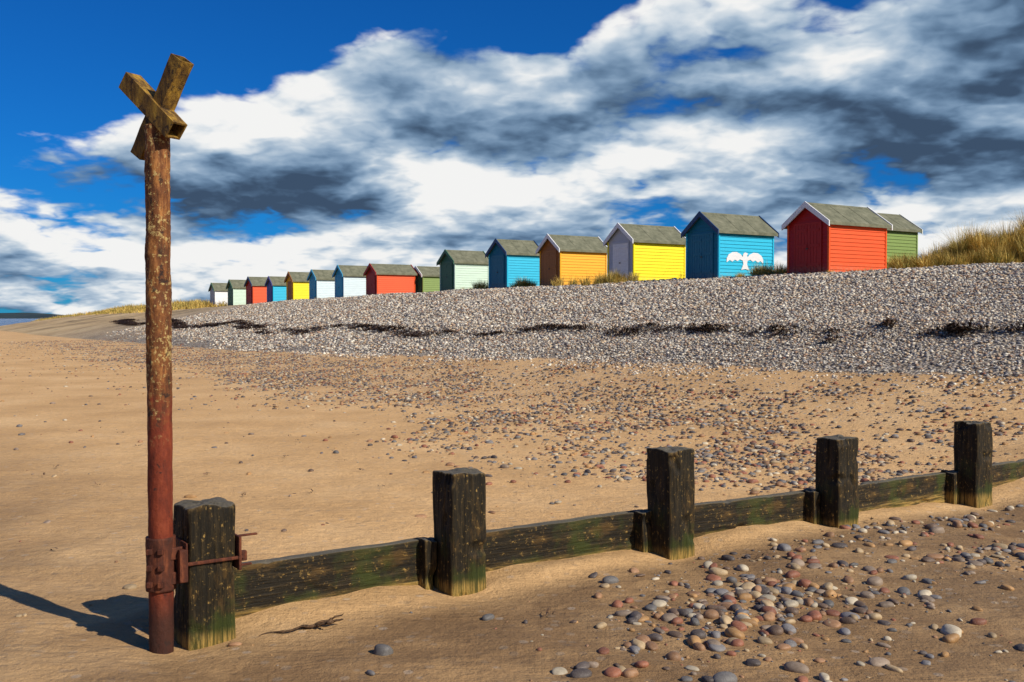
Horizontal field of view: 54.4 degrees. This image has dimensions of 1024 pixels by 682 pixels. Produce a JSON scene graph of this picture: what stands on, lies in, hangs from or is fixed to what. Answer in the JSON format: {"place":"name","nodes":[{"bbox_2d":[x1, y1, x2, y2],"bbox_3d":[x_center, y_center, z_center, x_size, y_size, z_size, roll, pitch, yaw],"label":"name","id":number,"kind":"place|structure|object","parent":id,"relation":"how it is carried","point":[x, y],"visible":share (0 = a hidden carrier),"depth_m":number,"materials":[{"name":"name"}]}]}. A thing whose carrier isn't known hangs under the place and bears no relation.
{"place":"outdoors","nodes":[
{"label":"outdoors","id":0,"kind":"place"},
{"bbox_2d":[0,319,37,325],"bbox_3d":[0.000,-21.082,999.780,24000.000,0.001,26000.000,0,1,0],"label":"sea water","id":1,"kind":"structure","parent":0,"point":[7,321],"depth_m":594.86,"materials":[{"name":"blue liquid"}]},
{"bbox_2d":[0,313,65,318],"bbox_3d":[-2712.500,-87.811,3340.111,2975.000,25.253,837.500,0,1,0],"label":"headland hills","id":2,"kind":"structure","parent":0,"point":[22,315],"depth_m":3097.41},
{"bbox_2d":[0,254,1023,681],"bbox_3d":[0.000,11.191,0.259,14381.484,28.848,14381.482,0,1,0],"label":"beach ground","id":3,"kind":"structure","parent":0,"point":[62,570],"depth_m":8.31,"materials":[{"name":"beige sand"}]},
{"bbox_2d":[119,53,256,653],"bbox_3d":[-1.618,0.307,5.002,0.429,3.352,0.535,1,2,35],"label":"rusty marker pole","id":4,"kind":"object","parent":3,"relation":"on","point":[166,548],"visible":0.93,"depth_m":4.81,"materials":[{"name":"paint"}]},
{"bbox_2d":[173,497,235,650],"bbox_3d":[-1.561,1.343,5.058,0.258,1.080,0.253,-1,3,-36],"label":"wooden post","id":5,"kind":"object","parent":3,"relation":"on","point":[204,600],"visible":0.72,"depth_m":4.96,"materials":[{"name":"brown wood"}]},
{"bbox_2d":[208,283,227,304],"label":"beach hut","id":6,"kind":"object","parent":3,"relation":"on","point":[219,291],"visible":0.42,"depth_m":109.87,"materials":[{"name":"white paint"}]},
{"bbox_2d":[211,291,213,303],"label":"double doors","id":7,"kind":"structure","parent":6,"relation":"in","point":[212,292],"depth_m":110.15,"materials":[{"name":"grey paint"}]},
{"bbox_2d":[226,280,245,305],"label":"beach hut","id":8,"kind":"object","parent":3,"relation":"on","point":[236,292],"visible":0.54,"depth_m":103.81,"materials":[{"name":"green paint"}]},
{"bbox_2d":[229,289,231,305],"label":"double doors","id":9,"kind":"structure","parent":8,"relation":"in","point":[230,290],"depth_m":104.14,"materials":[{"name":"paint"}]},
{"bbox_2d":[244,277,266,303],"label":"beach hut","id":10,"kind":"object","parent":3,"relation":"on","point":[256,289],"visible":0.56,"depth_m":98.12,"materials":[{"name":"red paint"}]},
{"bbox_2d":[247,287,250,303],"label":"double doors","id":11,"kind":"structure","parent":10,"relation":"in","point":[248,288],"depth_m":98.56,"materials":[{"name":"paint"}]},
{"bbox_2d":[265,276,285,301],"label":"beach hut","id":12,"kind":"object","parent":3,"relation":"on","point":[276,288],"visible":0.48,"depth_m":92.70,"materials":[{"name":"blue paint"}]},
{"bbox_2d":[268,285,271,301],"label":"double doors","id":13,"kind":"structure","parent":12,"relation":"in","point":[269,286],"depth_m":93.01,"materials":[{"name":"purple paint"}]},
{"bbox_2d":[284,272,309,299],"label":"beach hut","id":14,"kind":"object","parent":3,"relation":"on","point":[297,285],"visible":0.56,"depth_m":88.00,"materials":[{"name":"yellow paint"}]},
{"bbox_2d":[288,281,291,299],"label":"double doors","id":15,"kind":"structure","parent":14,"relation":"in","point":[289,282],"depth_m":88.15,"materials":[{"name":"brown paint"}]},
{"bbox_2d":[259,613,343,635],"bbox_3d":[-1.058,1.461,5.094,0.452,0.061,0.144,-1,2,-28],"label":"driftwood stick","id":16,"kind":"object","parent":3,"relation":"on","point":[323,622],"visible":1,"depth_m":5.11,"materials":[{"name":"brown wood"}]},
{"bbox_2d":[307,269,334,298],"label":"beach hut","id":17,"kind":"object","parent":3,"relation":"on","point":[321,283],"visible":0.52,"depth_m":84.18,"materials":[{"name":"paint"}]},
{"bbox_2d":[311,279,314,298],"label":"double doors","id":18,"kind":"structure","parent":17,"relation":"in","point":[312,280],"depth_m":84.29,"materials":[{"name":"blue wood"}]},
{"bbox_2d":[332,265,367,296],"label":"beach hut","id":19,"kind":"object","parent":3,"relation":"on","point":[350,280],"visible":0.62,"depth_m":79.18,"materials":[{"name":"paint"}]},
{"bbox_2d":[336,276,341,296],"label":"double doors","id":20,"kind":"structure","parent":19,"relation":"in","point":[338,278],"depth_m":79.28,"materials":[{"name":"blue wood"}]},
{"bbox_2d":[363,263,417,294],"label":"beach hut","id":21,"kind":"object","parent":3,"relation":"on","point":[389,278],"visible":0.77,"depth_m":74.44,"materials":[{"name":"red paint"}]},
{"bbox_2d":[368,274,374,294],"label":"double doors","id":22,"kind":"structure","parent":21,"relation":"in","point":[371,289],"depth_m":74.37,"materials":[{"name":"paint"}]},
{"bbox_2d":[414,266,439,292],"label":"beach hut","id":23,"kind":"object","parent":3,"relation":"on","point":[427,278],"visible":0.34,"depth_m":75.39,"materials":[{"name":"green paint"}]},
{"bbox_2d":[415,276,419,292],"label":"double doors","id":24,"kind":"structure","parent":23,"relation":"in","point":[417,278],"depth_m":75.65,"materials":[{"name":"paint"}]},
{"bbox_2d":[432,467,485,596],"bbox_3d":[-0.317,1.319,6.033,0.259,1.081,0.253,-1,1,-33],"label":"wooden post","id":25,"kind":"object","parent":3,"relation":"on","point":[459,507],"visible":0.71,"depth_m":5.94,"materials":[{"name":"brown wood"}]},
{"bbox_2d":[436,249,488,290],"bbox_3d":[-3.016,-4.169,62.984,2.780,3.172,2.288,-1,2,-31],"label":"beach hut","id":26,"kind":"object","parent":3,"relation":"on","point":[460,269],"visible":0.73,"depth_m":62.23,"materials":[{"name":"green paint"}]},
{"bbox_2d":[443,263,450,290],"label":"double doors","id":27,"kind":"structure","parent":26,"relation":"in","point":[446,266],"depth_m":62.35,"materials":[{"name":"paint"}]},
{"bbox_2d":[0,330,1021,434],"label":"beach pebbles","id":28,"kind":"object","parent":3,"relation":"on","point":[530,417],"visible":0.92,"depth_m":20.32,"materials":[{"name":"stone"}]},
{"bbox_2d":[485,238,539,287],"bbox_3d":[0.170,-4.143,57.059,2.620,3.368,2.321,-1,2,-31],"label":"beach hut","id":29,"kind":"object","parent":3,"relation":"on","point":[510,261],"visible":0.74,"depth_m":56.33,"materials":[{"name":"blue paint"}]},
{"bbox_2d":[492,256,502,287],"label":"double doors","id":30,"kind":"structure","parent":29,"relation":"in","point":[497,262],"depth_m":56.47,"materials":[{"name":"teal paint"}]},
{"bbox_2d":[13,397,1023,497],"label":"beach pebbles","id":31,"kind":"object","parent":3,"relation":"on","point":[881,460],"visible":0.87,"depth_m":11.98,"materials":[{"name":"stone"}]},
{"bbox_2d":[15,495,1023,681],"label":"beach pebbles","id":32,"kind":"object","parent":3,"relation":"on","point":[742,622],"visible":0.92,"depth_m":5.52,"materials":[{"name":"stone"}]},
{"bbox_2d":[34,205,1023,320],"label":"marram grass","id":33,"kind":"structure","parent":3,"relation":"on","point":[978,248],"depth_m":39.40,"materials":[{"name":"green plant"}]},
{"bbox_2d":[101,262,1023,397],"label":"shingle bank stones","id":34,"kind":"object","parent":3,"relation":"on","point":[495,294],"visible":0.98,"depth_m":28.35,"materials":[{"name":"grey gravel"}]},
{"bbox_2d":[536,234,606,285],"bbox_3d":[3.230,-3.950,52.533,3.306,3.272,2.198,-1,2,-31],"label":"beach hut","id":35,"kind":"object","parent":3,"relation":"on","point":[566,256],"visible":0.7,"depth_m":51.78,"materials":[{"name":"orange paint"}]},
{"bbox_2d":[544,251,555,285],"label":"double doors","id":36,"kind":"structure","parent":35,"relation":"in","point":[549,257],"depth_m":51.75,"materials":[{"name":"brown paint"}]},
{"bbox_2d":[233,459,1023,618],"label":"wooden groyne","id":37,"kind":"object","parent":3,"relation":"on","point":[259,585],"visible":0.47,"depth_m":6.50,"materials":[{"name":"brown wood"}]},
{"bbox_2d":[603,223,685,280],"bbox_3d":[6.348,-3.843,46.996,3.436,3.311,2.234,-1,2,-31],"label":"beach hut","id":38,"kind":"object","parent":3,"relation":"on","point":[651,252],"visible":0.69,"depth_m":46.23,"materials":[{"name":"yellow paint"}]},
{"bbox_2d":[613,243,627,279],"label":"double doors","id":39,"kind":"structure","parent":38,"relation":"in","point":[620,251],"depth_m":46.11,"materials":[{"name":"white paint"}]},
{"bbox_2d":[646,446,694,559],"bbox_3d":[1.095,1.286,6.881,0.258,1.109,0.252,-1,1,-36],"label":"wooden post","id":40,"kind":"object","parent":3,"relation":"on","point":[670,481],"visible":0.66,"depth_m":6.79,"materials":[{"name":"brown wood"}]},
{"bbox_2d":[681,211,778,278],"bbox_3d":[9.223,-3.727,42.144,3.467,3.343,2.262,-1,2,-31],"label":"beach hut","id":41,"kind":"object","parent":3,"relation":"on","point":[718,245],"visible":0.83,"depth_m":41.33,"materials":[{"name":"blue paint"}]},
{"bbox_2d":[692,234,711,278],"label":"double doors","id":42,"kind":"structure","parent":41,"relation":"in","point":[701,245],"depth_m":41.33,"materials":[{"name":"teal paint"}]},
{"bbox_2d":[781,201,892,273],"bbox_3d":[12.270,-3.577,37.597,3.509,3.180,2.261,-1,2,-31],"label":"beach hut","id":43,"kind":"object","parent":3,"relation":"on","point":[821,237],"visible":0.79,"depth_m":36.80,"materials":[{"name":"red paint"}]},
{"bbox_2d":[795,224,819,272],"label":"double doors","id":44,"kind":"structure","parent":43,"relation":"in","point":[806,236],"depth_m":36.76,"materials":[{"name":"paint"}]},
{"bbox_2d":[815,434,858,527],"bbox_3d":[2.553,1.282,7.822,0.261,1.074,0.252,0,1,-33],"label":"wooden post","id":45,"kind":"object","parent":3,"relation":"on","point":[836,475],"visible":0.59,"depth_m":7.73,"materials":[{"name":"brown wood"}]},
{"bbox_2d":[877,213,922,267],"bbox_3d":[16.150,-4.090,44.088,3.170,3.225,2.360,-1,2,-31],"label":"beach hut","id":46,"kind":"object","parent":3,"relation":"on","point":[902,236],"visible":0.12,"depth_m":43.55,"materials":[{"name":"green paint"}]},
{"bbox_2d":[954,421,992,507],"bbox_3d":[4.162,1.254,8.989,0.254,1.073,0.249,-1,2,-34],"label":"wooden post","id":47,"kind":"object","parent":3,"relation":"on","point":[973,446],"visible":0.71,"depth_m":8.90,"materials":[{"name":"brown wood"}]},
{"bbox_2d":[0,0,1023,314],"label":"sky","id":48,"kind":"structure","parent":0,"point":[318,134],"materials":[{"name":"blue"}]}
]}

